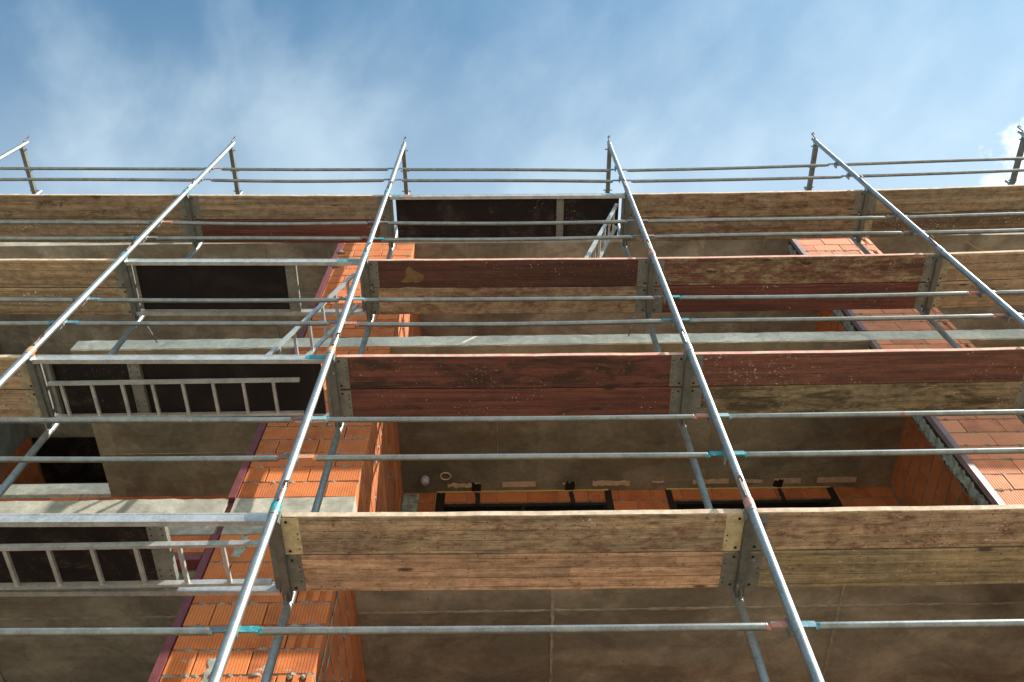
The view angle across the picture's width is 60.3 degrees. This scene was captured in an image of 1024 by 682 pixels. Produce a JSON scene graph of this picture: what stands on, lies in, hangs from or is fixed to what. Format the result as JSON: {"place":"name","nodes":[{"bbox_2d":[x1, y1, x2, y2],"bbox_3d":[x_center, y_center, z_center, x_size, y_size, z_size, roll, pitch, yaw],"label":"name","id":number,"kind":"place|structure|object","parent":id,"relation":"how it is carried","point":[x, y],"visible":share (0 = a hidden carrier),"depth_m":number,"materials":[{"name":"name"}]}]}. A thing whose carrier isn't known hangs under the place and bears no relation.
{"place":"outdoors","nodes":[
{"label":"outdoors","id":0,"kind":"place"},
{"bbox_2d":[0,232,1023,681],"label":"building","id":1,"kind":"structure","parent":0,"point":[964,654],"depth_m":9.45,"materials":[{"name":"concrete"}]},
{"bbox_2d":[145,326,157,342],"bbox_3d":[-3.841,-0.082,9.381,0.024,0.244,0.353,2,-62,-2],"label":"wall tie","id":2,"kind":"object","parent":1,"relation":"attached to","point":[149,330],"depth_m":9.34,"materials":[{"name":"metal"}]},
{"bbox_2d":[0,0,1023,232],"label":"sky","id":3,"kind":"structure","parent":0,"point":[91,83],"materials":[{"name":"blue"}]},
{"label":"scaffold frame","id":4,"kind":"object","parent":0,"visible":0},
{"bbox_2d":[0,355,32,388],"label":"plank","id":5,"kind":"object","parent":4,"relation":"on","point":[20,378],"visible":0.57,"depth_m":7.20,"materials":[{"name":"brown wood"}]},
{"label":"scaffold frame","id":6,"kind":"object","parent":4,"relation":"on","visible":0},
{"bbox_2d":[0,259,124,287],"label":"plank","id":7,"kind":"object","parent":6,"relation":"on","point":[23,273],"visible":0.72,"depth_m":8.95,"materials":[{"name":"brown wood"}]},
{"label":"scaffold frame","id":8,"kind":"object","parent":6,"relation":"on","visible":0},
{"bbox_2d":[0,135,41,193],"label":"scaffold frame","id":9,"kind":"object","parent":8,"relation":"on","point":[21,147],"visible":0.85,"depth_m":12.45,"materials":[{"name":"metal"}]},
{"bbox_2d":[0,167,206,170],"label":"guardrail","id":10,"kind":"object","parent":9,"relation":"attached to","point":[116,168],"visible":0.97,"depth_m":11.59,"materials":[{"name":"metal"}]},
{"bbox_2d":[0,194,186,218],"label":"plank","id":11,"kind":"object","parent":8,"relation":"on","point":[83,206],"visible":0.87,"depth_m":10.71,"materials":[{"name":"brown wood"}]},
{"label":"scaffold frame","id":12,"kind":"object","parent":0,"visible":0},
{"bbox_2d":[0,346,58,497],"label":"scaffold frame","id":13,"kind":"object","parent":12,"relation":"on","point":[15,366],"visible":0.85,"depth_m":7.12,"materials":[{"name":"metal"}]},
{"bbox_2d":[0,389,41,417],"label":"plank","id":14,"kind":"object","parent":13,"relation":"on","point":[18,403],"visible":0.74,"depth_m":7.34,"materials":[{"name":"brown wood"}]},
{"bbox_2d":[31,251,142,423],"bbox_3d":[-3.892,-0.131,8.254,0.089,2.101,0.829,-1,-62,0],"label":"scaffold frame","id":15,"kind":"object","parent":13,"relation":"on","point":[59,323],"visible":0.78,"depth_m":8.47,"materials":[{"name":"metal"}]},
{"bbox_2d":[0,321,54,325],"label":"guardrail","id":16,"kind":"object","parent":15,"relation":"attached to","point":[25,323],"visible":0.93,"depth_m":7.66,"materials":[{"name":"metal"}]},
{"bbox_2d":[0,297,76,301],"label":"guardrail","id":17,"kind":"object","parent":15,"relation":"attached to","point":[38,299],"visible":0.91,"depth_m":8.07,"materials":[{"name":"metal"}]},
{"bbox_2d":[0,287,131,314],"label":"plank","id":18,"kind":"object","parent":15,"relation":"on","point":[54,308],"visible":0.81,"depth_m":9.11,"materials":[{"name":"brown wood"}]},
{"bbox_2d":[125,188,200,318],"bbox_3d":[-3.912,-1.077,10.016,0.089,2.101,0.829,-1,-62,0],"label":"scaffold frame","id":19,"kind":"object","parent":15,"relation":"on","point":[158,221],"visible":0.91,"depth_m":10.25,"materials":[{"name":"metal"}]},
{"bbox_2d":[0,236,137,240],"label":"guardrail","id":20,"kind":"object","parent":19,"relation":"attached to","point":[62,238],"visible":0.94,"depth_m":9.42,"materials":[{"name":"metal"}]},
{"bbox_2d":[0,221,152,224],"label":"guardrail","id":21,"kind":"object","parent":19,"relation":"attached to","point":[88,222],"visible":0.94,"depth_m":9.82,"materials":[{"name":"metal"}]},
{"bbox_2d":[0,219,191,242],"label":"plank","id":22,"kind":"object","parent":19,"relation":"on","point":[69,230],"visible":0.62,"depth_m":10.86,"materials":[{"name":"brown wood"}]},
{"bbox_2d":[187,136,242,245],"bbox_3d":[-3.943,-2.045,11.806,0.130,2.173,0.842,-1,-62,0],"label":"scaffold frame","id":23,"kind":"object","parent":19,"relation":"on","point":[211,166],"visible":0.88,"depth_m":12.16,"materials":[{"name":"metal"}]},
{"bbox_2d":[0,178,195,181],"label":"guardrail","id":24,"kind":"object","parent":23,"relation":"attached to","point":[105,179],"visible":0.96,"depth_m":11.18,"materials":[{"name":"metal"}]},
{"bbox_2d":[189,194,386,218],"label":"plank","id":25,"kind":"object","parent":19,"relation":"on","point":[244,206],"visible":0.81,"depth_m":10.73,"materials":[{"name":"brown wood"}]},
{"bbox_2d":[193,219,387,242],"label":"plank","id":26,"kind":"object","parent":19,"relation":"on","point":[316,231],"visible":0.71,"depth_m":10.88,"materials":[{"name":"brown wood"}]},
{"bbox_2d":[126,259,365,315],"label":"hatch deck","id":27,"kind":"structure","parent":15,"relation":"on","point":[218,278],"depth_m":9.05,"materials":[{"name":"metal"}]},
{"bbox_2d":[32,355,333,421],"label":"hatch deck","id":28,"kind":"structure","parent":13,"relation":"on","point":[295,396],"depth_m":7.27,"materials":[{"name":"metal"}]},
{"bbox_2d":[47,377,304,417],"bbox_3d":[-2.739,0.470,7.223,2.030,0.040,0.342,-1,-62,-1],"label":"ladder","id":29,"kind":"object","parent":28,"relation":"attached to","point":[152,383],"visible":0.99,"depth_m":7.21,"materials":[{"name":"metal"}]},
{"bbox_2d":[266,273,358,354],"bbox_3d":[-1.858,-0.081,8.206,0.041,1.950,0.367,7,-61,14],"label":"ladder","id":30,"kind":"object","parent":28,"relation":"on","point":[295,329],"visible":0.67,"depth_m":8.30,"materials":[{"name":"metal"}]},
{"bbox_2d":[0,513,280,596],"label":"hatch deck","id":31,"kind":"structure","parent":12,"relation":"on","point":[73,565],"depth_m":5.54,"materials":[{"name":"metal"}]},
{"bbox_2d":[0,540,272,589],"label":"ladder","id":32,"kind":"object","parent":31,"relation":"attached to","point":[92,548],"visible":0.94,"depth_m":5.44,"materials":[{"name":"metal"}]},
{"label":"scaffold frame","id":33,"kind":"object","parent":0,"visible":0},
{"bbox_2d":[208,501,295,681],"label":"scaffold frame","id":34,"kind":"object","parent":33,"relation":"on","point":[272,525],"visible":0.91,"depth_m":5.17,"materials":[{"name":"metal"}]},
{"bbox_2d":[0,626,227,635],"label":"guardrail","id":35,"kind":"object","parent":34,"relation":"attached to","point":[196,631],"visible":0.98,"depth_m":4.57,"materials":[{"name":"metal"}]},
{"bbox_2d":[273,345,343,591],"bbox_3d":[-1.448,0.813,6.524,0.089,2.101,0.828,-1,-62,0],"label":"scaffold frame","id":36,"kind":"object","parent":34,"relation":"on","point":[328,365],"visible":0.85,"depth_m":6.66,"materials":[{"name":"metal"}]},
{"bbox_2d":[0,454,289,462],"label":"guardrail","id":37,"kind":"object","parent":36,"relation":"attached to","point":[156,459],"visible":0.98,"depth_m":5.91,"materials":[{"name":"metal"}]},
{"bbox_2d":[0,416,303,422],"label":"guardrail","id":38,"kind":"object","parent":36,"relation":"attached to","point":[174,420],"visible":1,"depth_m":6.33,"materials":[{"name":"metal"}]},
{"bbox_2d":[329,251,373,353],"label":"scaffold frame","id":39,"kind":"object","parent":36,"relation":"on","point":[362,266],"visible":0.82,"depth_m":8.61,"materials":[{"name":"metal"}]},
{"bbox_2d":[66,321,337,325],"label":"guardrail","id":40,"kind":"object","parent":39,"relation":"attached to","point":[227,323],"visible":0.98,"depth_m":7.67,"materials":[{"name":"metal"}]},
{"bbox_2d":[88,298,345,302],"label":"guardrail","id":41,"kind":"object","parent":39,"relation":"attached to","point":[184,300],"visible":1,"depth_m":8.08,"materials":[{"name":"metal"}]},
{"bbox_2d":[363,188,394,316],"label":"scaffold frame","id":42,"kind":"object","parent":39,"relation":"on","point":[385,201],"visible":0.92,"depth_m":10.40,"materials":[{"name":"metal"}]},
{"bbox_2d":[147,236,368,240],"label":"guardrail","id":43,"kind":"object","parent":42,"relation":"attached to","point":[260,238],"visible":0.98,"depth_m":9.43,"materials":[{"name":"metal"}]},
{"bbox_2d":[162,221,373,225],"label":"guardrail","id":44,"kind":"object","parent":42,"relation":"attached to","point":[267,223],"visible":0.98,"depth_m":9.85,"materials":[{"name":"metal"}]},
{"bbox_2d":[386,136,410,245],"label":"scaffold frame","id":45,"kind":"object","parent":42,"relation":"on","point":[402,152],"visible":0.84,"depth_m":12.20,"materials":[{"name":"metal"}]},
{"bbox_2d":[203,178,388,182],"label":"guardrail","id":46,"kind":"object","parent":45,"relation":"attached to","point":[297,181],"visible":0.97,"depth_m":11.20,"materials":[{"name":"metal"}]},
{"bbox_2d":[214,167,392,170],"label":"guardrail","id":47,"kind":"object","parent":45,"relation":"attached to","point":[303,169],"visible":0.99,"depth_m":11.61,"materials":[{"name":"metal"}]},
{"bbox_2d":[395,179,620,182],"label":"guardrail","id":48,"kind":"object","parent":45,"relation":"attached to","point":[514,180],"visible":1,"depth_m":11.18,"materials":[{"name":"metal"}]},
{"bbox_2d":[390,193,624,243],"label":"hatch deck","id":49,"kind":"structure","parent":42,"relation":"on","point":[501,207],"depth_m":10.83,"materials":[{"name":"metal"}]},
{"bbox_2d":[584,203,618,257],"bbox_3d":[0.999,-1.087,9.972,0.040,1.967,0.312,8,-61,15],"label":"ladder","id":50,"kind":"object","parent":49,"relation":"attached to","point":[592,248],"visible":0.65,"depth_m":10.12,"materials":[{"name":"metal"}]},
{"bbox_2d":[368,257,648,287],"bbox_3d":[-0.035,-0.701,9.022,2.910,0.068,0.305,0,-62,0],"label":"plank","id":51,"kind":"object","parent":39,"relation":"on","point":[508,272],"visible":0.99,"depth_m":8.99,"materials":[{"name":"brown wood"}]},
{"bbox_2d":[370,286,646,313],"bbox_3d":[-0.032,-0.430,9.171,2.910,0.068,0.305,0,-62,0],"label":"plank","id":52,"kind":"object","parent":39,"relation":"on","point":[545,307],"visible":0.8,"depth_m":9.15,"materials":[{"name":"brown wood"}]},
{"bbox_2d":[335,352,684,388],"bbox_3d":[-0.014,0.244,7.262,2.910,0.068,0.305,0,-62,0],"label":"plank","id":53,"kind":"object","parent":36,"relation":"on","point":[365,371],"visible":0.99,"depth_m":7.23,"materials":[{"name":"brown wood"}]},
{"bbox_2d":[338,386,681,416],"bbox_3d":[-0.012,0.516,7.407,2.910,0.068,0.305,0,-62,0],"label":"plank","id":54,"kind":"object","parent":36,"relation":"on","point":[479,402],"visible":0.81,"depth_m":7.37,"materials":[{"name":"brown wood"}]},
{"bbox_2d":[281,509,743,554],"bbox_3d":[0.006,1.190,5.498,2.910,0.068,0.304,0,-62,0],"label":"plank","id":55,"kind":"object","parent":34,"relation":"on","point":[580,531],"visible":0.95,"depth_m":5.46,"materials":[{"name":"brown wood"}]},
{"bbox_2d":[287,551,738,590],"bbox_3d":[0.009,1.462,5.646,2.910,0.068,0.305,0,-62,0],"label":"plank","id":56,"kind":"object","parent":34,"relation":"on","point":[508,571],"visible":0.94,"depth_m":5.61,"materials":[{"name":"brown wood"}]},
{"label":"scaffold frame","id":57,"kind":"object","parent":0,"visible":0},
{"bbox_2d":[730,497,824,681],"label":"scaffold frame","id":58,"kind":"object","parent":57,"relation":"on","point":[752,522],"visible":0.9,"depth_m":5.16,"materials":[{"name":"metal"}]},
{"bbox_2d":[239,621,787,635],"bbox_3d":[0.015,1.505,4.606,2.866,0.054,0.048,0,-62,0],"label":"guardrail","id":59,"kind":"object","parent":58,"relation":"attached to","point":[529,629],"visible":1,"depth_m":4.59,"materials":[{"name":"metal"}]},
{"bbox_2d":[677,343,751,588],"bbox_3d":[1.451,0.787,6.536,0.070,2.101,0.842,-1,-62,0],"label":"scaffold frame","id":60,"kind":"object","parent":58,"relation":"on","point":[690,359],"visible":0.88,"depth_m":6.66,"materials":[{"name":"metal"}]},
{"bbox_2d":[312,413,708,422],"bbox_3d":[-0.005,0.561,6.365,2.866,0.062,0.046,0,-62,0],"label":"guardrail","id":61,"kind":"object","parent":60,"relation":"attached to","point":[513,418],"visible":1,"depth_m":6.34,"materials":[{"name":"metal"}]},
{"bbox_2d":[299,451,722,460],"bbox_3d":[-0.001,0.780,5.952,2.866,0.057,0.052,0,-62,0],"label":"guardrail","id":62,"kind":"object","parent":60,"relation":"attached to","point":[539,456],"visible":1,"depth_m":5.93,"materials":[{"name":"metal"}]},
{"bbox_2d":[644,249,690,351],"bbox_3d":[1.431,-0.159,8.298,0.070,2.101,0.842,-1,-62,0],"label":"scaffold frame","id":63,"kind":"object","parent":60,"relation":"on","point":[654,265],"visible":0.81,"depth_m":8.61,"materials":[{"name":"metal"}]},
{"bbox_2d":[353,295,663,301],"bbox_3d":[-0.026,-0.385,8.128,2.866,0.060,0.046,0,-62,0],"label":"guardrail","id":64,"kind":"object","parent":63,"relation":"attached to","point":[536,299],"visible":1,"depth_m":8.11,"materials":[{"name":"metal"}]},
{"bbox_2d":[345,318,672,326],"bbox_3d":[-0.021,-0.154,7.710,2.866,0.055,0.054,-1,-62,-1],"label":"guardrail","id":65,"kind":"object","parent":63,"relation":"attached to","point":[496,324],"visible":1,"depth_m":7.69,"materials":[{"name":"metal"}]},
{"bbox_2d":[621,187,652,314],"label":"scaffold frame","id":66,"kind":"object","parent":63,"relation":"on","point":[637,218],"visible":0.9,"depth_m":10.38,"materials":[{"name":"metal"}]},
{"bbox_2d":[374,235,640,241],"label":"guardrail","id":67,"kind":"object","parent":66,"relation":"attached to","point":[504,239],"visible":1,"depth_m":9.45,"materials":[{"name":"metal"}]},
{"bbox_2d":[380,219,634,225],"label":"guardrail","id":68,"kind":"object","parent":66,"relation":"attached to","point":[514,223],"visible":1,"depth_m":9.87,"materials":[{"name":"metal"}]},
{"bbox_2d":[603,135,627,243],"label":"scaffold frame","id":69,"kind":"object","parent":66,"relation":"on","point":[610,150],"visible":0.71,"depth_m":12.15,"materials":[{"name":"metal"}]},
{"bbox_2d":[398,168,615,171],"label":"guardrail","id":70,"kind":"object","parent":69,"relation":"attached to","point":[510,169],"visible":1,"depth_m":11.59,"materials":[{"name":"metal"}]},
{"bbox_2d":[627,214,860,240],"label":"plank","id":71,"kind":"object","parent":66,"relation":"on","point":[750,227],"visible":0.76,"depth_m":10.91,"materials":[{"name":"brown wood"}]},
{"bbox_2d":[733,448,1023,457],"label":"guardrail","id":72,"kind":"object","parent":60,"relation":"attached to","point":[834,453],"visible":0.97,"depth_m":5.95,"materials":[{"name":"metal"}]},
{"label":"scaffold frame","id":73,"kind":"object","parent":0,"visible":0},
{"bbox_2d":[745,546,1023,587],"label":"plank","id":74,"kind":"object","parent":73,"relation":"on","point":[902,566],"visible":0.83,"depth_m":5.62,"materials":[{"name":"brown wood"}]},
{"bbox_2d":[751,504,1023,549],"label":"plank","id":75,"kind":"object","parent":73,"relation":"on","point":[892,527],"visible":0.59,"depth_m":5.47,"materials":[{"name":"brown wood"}]},
{"bbox_2d":[801,619,1023,629],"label":"guardrail","id":76,"kind":"object","parent":73,"relation":"attached to","point":[921,624],"visible":0.95,"depth_m":4.59,"materials":[{"name":"metal"}]},
{"bbox_2d":[1017,415,1023,423],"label":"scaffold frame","id":77,"kind":"object","parent":73,"relation":"on","point":[1020,418],"visible":0.45,"depth_m":7.50,"materials":[{"name":"metal"}]},
{"bbox_2d":[687,381,1023,414],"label":"plank","id":78,"kind":"object","parent":77,"relation":"on","point":[930,396],"visible":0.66,"depth_m":7.39,"materials":[{"name":"brown wood"}]},
{"bbox_2d":[690,347,1023,385],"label":"plank","id":79,"kind":"object","parent":77,"relation":"on","point":[871,366],"visible":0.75,"depth_m":7.24,"materials":[{"name":"brown wood"}]},
{"bbox_2d":[718,409,1023,419],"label":"guardrail","id":80,"kind":"object","parent":77,"relation":"attached to","point":[877,414],"visible":0.97,"depth_m":6.36,"materials":[{"name":"metal"}]},
{"bbox_2d":[920,245,1023,415],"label":"scaffold frame","id":81,"kind":"object","parent":77,"relation":"on","point":[983,289],"visible":0.77,"depth_m":8.64,"materials":[{"name":"metal"}]},
{"bbox_2d":[652,281,929,312],"bbox_3d":[2.884,-0.462,9.181,2.920,0.068,0.305,-1,-62,0],"label":"plank","id":82,"kind":"object","parent":81,"relation":"on","point":[659,305],"visible":0.89,"depth_m":9.16,"materials":[{"name":"brown wood"}]},
{"bbox_2d":[653,253,935,285],"bbox_3d":[2.881,-0.734,9.035,2.920,0.068,0.305,-1,-62,0],"label":"plank","id":83,"kind":"object","parent":81,"relation":"on","point":[805,269],"visible":0.84,"depth_m":9.00,"materials":[{"name":"brown wood"}]},
{"bbox_2d":[672,291,980,299],"bbox_3d":[2.889,-0.416,8.146,2.876,0.051,0.050,-1,-62,0],"label":"guardrail","id":84,"kind":"object","parent":81,"relation":"attached to","point":[816,296],"visible":1,"depth_m":8.13,"materials":[{"name":"metal"}]},
{"bbox_2d":[681,313,1005,322],"bbox_3d":[2.894,-0.197,7.731,2.876,0.052,0.046,-1,-62,0],"label":"guardrail","id":85,"kind":"object","parent":81,"relation":"attached to","point":[836,319],"visible":0.99,"depth_m":7.71,"materials":[{"name":"metal"}]},
{"bbox_2d":[853,183,937,312],"bbox_3d":[4.330,-1.150,10.071,0.070,2.101,0.842,-1,-62,0],"label":"scaffold frame","id":86,"kind":"object","parent":81,"relation":"on","point":[869,190],"visible":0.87,"depth_m":10.22,"materials":[{"name":"metal"}]},
{"bbox_2d":[629,190,864,217],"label":"plank","id":87,"kind":"object","parent":86,"relation":"on","point":[753,203],"visible":0.84,"depth_m":10.77,"materials":[{"name":"brown wood"}]},
{"bbox_2d":[641,216,894,222],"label":"guardrail","id":88,"kind":"object","parent":86,"relation":"attached to","point":[767,219],"visible":0.98,"depth_m":9.88,"materials":[{"name":"metal"}]},
{"bbox_2d":[648,231,911,238],"bbox_3d":[2.874,-1.146,9.491,2.876,0.050,0.049,-1,-62,0],"label":"guardrail","id":89,"kind":"object","parent":86,"relation":"attached to","point":[779,234],"visible":0.98,"depth_m":9.47,"materials":[{"name":"metal"}]},
{"bbox_2d":[804,132,865,240],"bbox_3d":[4.310,-2.113,11.865,0.130,2.173,0.842,-1,-62,0],"label":"scaffold frame","id":90,"kind":"object","parent":86,"relation":"on","point":[838,162],"visible":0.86,"depth_m":12.15,"materials":[{"name":"metal"}]},
{"bbox_2d":[622,163,835,171],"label":"guardrail","id":91,"kind":"object","parent":90,"relation":"attached to","point":[726,168],"visible":0.98,"depth_m":11.60,"materials":[{"name":"metal"}]},
{"bbox_2d":[626,175,848,182],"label":"guardrail","id":92,"kind":"object","parent":90,"relation":"attached to","point":[734,179],"visible":0.98,"depth_m":11.18,"materials":[{"name":"metal"}]},
{"bbox_2d":[857,169,1023,177],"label":"guardrail","id":93,"kind":"object","parent":90,"relation":"attached to","point":[942,173],"visible":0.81,"depth_m":11.21,"materials":[{"name":"metal"}]},
{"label":"scaffold frame","id":94,"kind":"object","parent":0,"visible":0},
{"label":"scaffold frame","id":95,"kind":"object","parent":94,"relation":"on","visible":0},
{"bbox_2d":[932,278,1023,307],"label":"plank","id":96,"kind":"object","parent":95,"relation":"on","point":[973,300],"visible":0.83,"depth_m":9.17,"materials":[{"name":"brown wood"}]},
{"bbox_2d":[938,250,1023,280],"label":"plank","id":97,"kind":"object","parent":95,"relation":"on","point":[991,265],"visible":0.77,"depth_m":9.01,"materials":[{"name":"brown wood"}]},
{"bbox_2d":[992,290,1023,294],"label":"guardrail","id":98,"kind":"object","parent":95,"relation":"attached to","point":[1004,292],"visible":0.8,"depth_m":8.13,"materials":[{"name":"metal"}]},
{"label":"scaffold frame","id":99,"kind":"object","parent":95,"relation":"on","visible":0},
{"bbox_2d":[862,209,1023,237],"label":"plank","id":100,"kind":"object","parent":99,"relation":"on","point":[975,223],"visible":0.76,"depth_m":10.91,"materials":[{"name":"brown wood"}]},
{"bbox_2d":[867,184,1023,213],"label":"plank","id":101,"kind":"object","parent":99,"relation":"on","point":[967,198],"visible":0.85,"depth_m":10.77,"materials":[{"name":"brown wood"}]},
{"bbox_2d":[905,212,1023,218],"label":"guardrail","id":102,"kind":"object","parent":99,"relation":"attached to","point":[965,215],"visible":0.91,"depth_m":9.89,"materials":[{"name":"metal"}]},
{"bbox_2d":[922,228,1023,233],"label":"guardrail","id":103,"kind":"object","parent":99,"relation":"attached to","point":[973,231],"visible":0.86,"depth_m":9.48,"materials":[{"name":"metal"}]},
{"bbox_2d":[1004,125,1023,184],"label":"scaffold frame","id":104,"kind":"object","parent":99,"relation":"on","point":[1012,180],"visible":0.78,"depth_m":12.60,"materials":[{"name":"metal"}]},
{"bbox_2d":[844,157,1023,165],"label":"guardrail","id":105,"kind":"object","parent":104,"relation":"attached to","point":[935,161],"visible":0.93,"depth_m":11.64,"materials":[{"name":"metal"}]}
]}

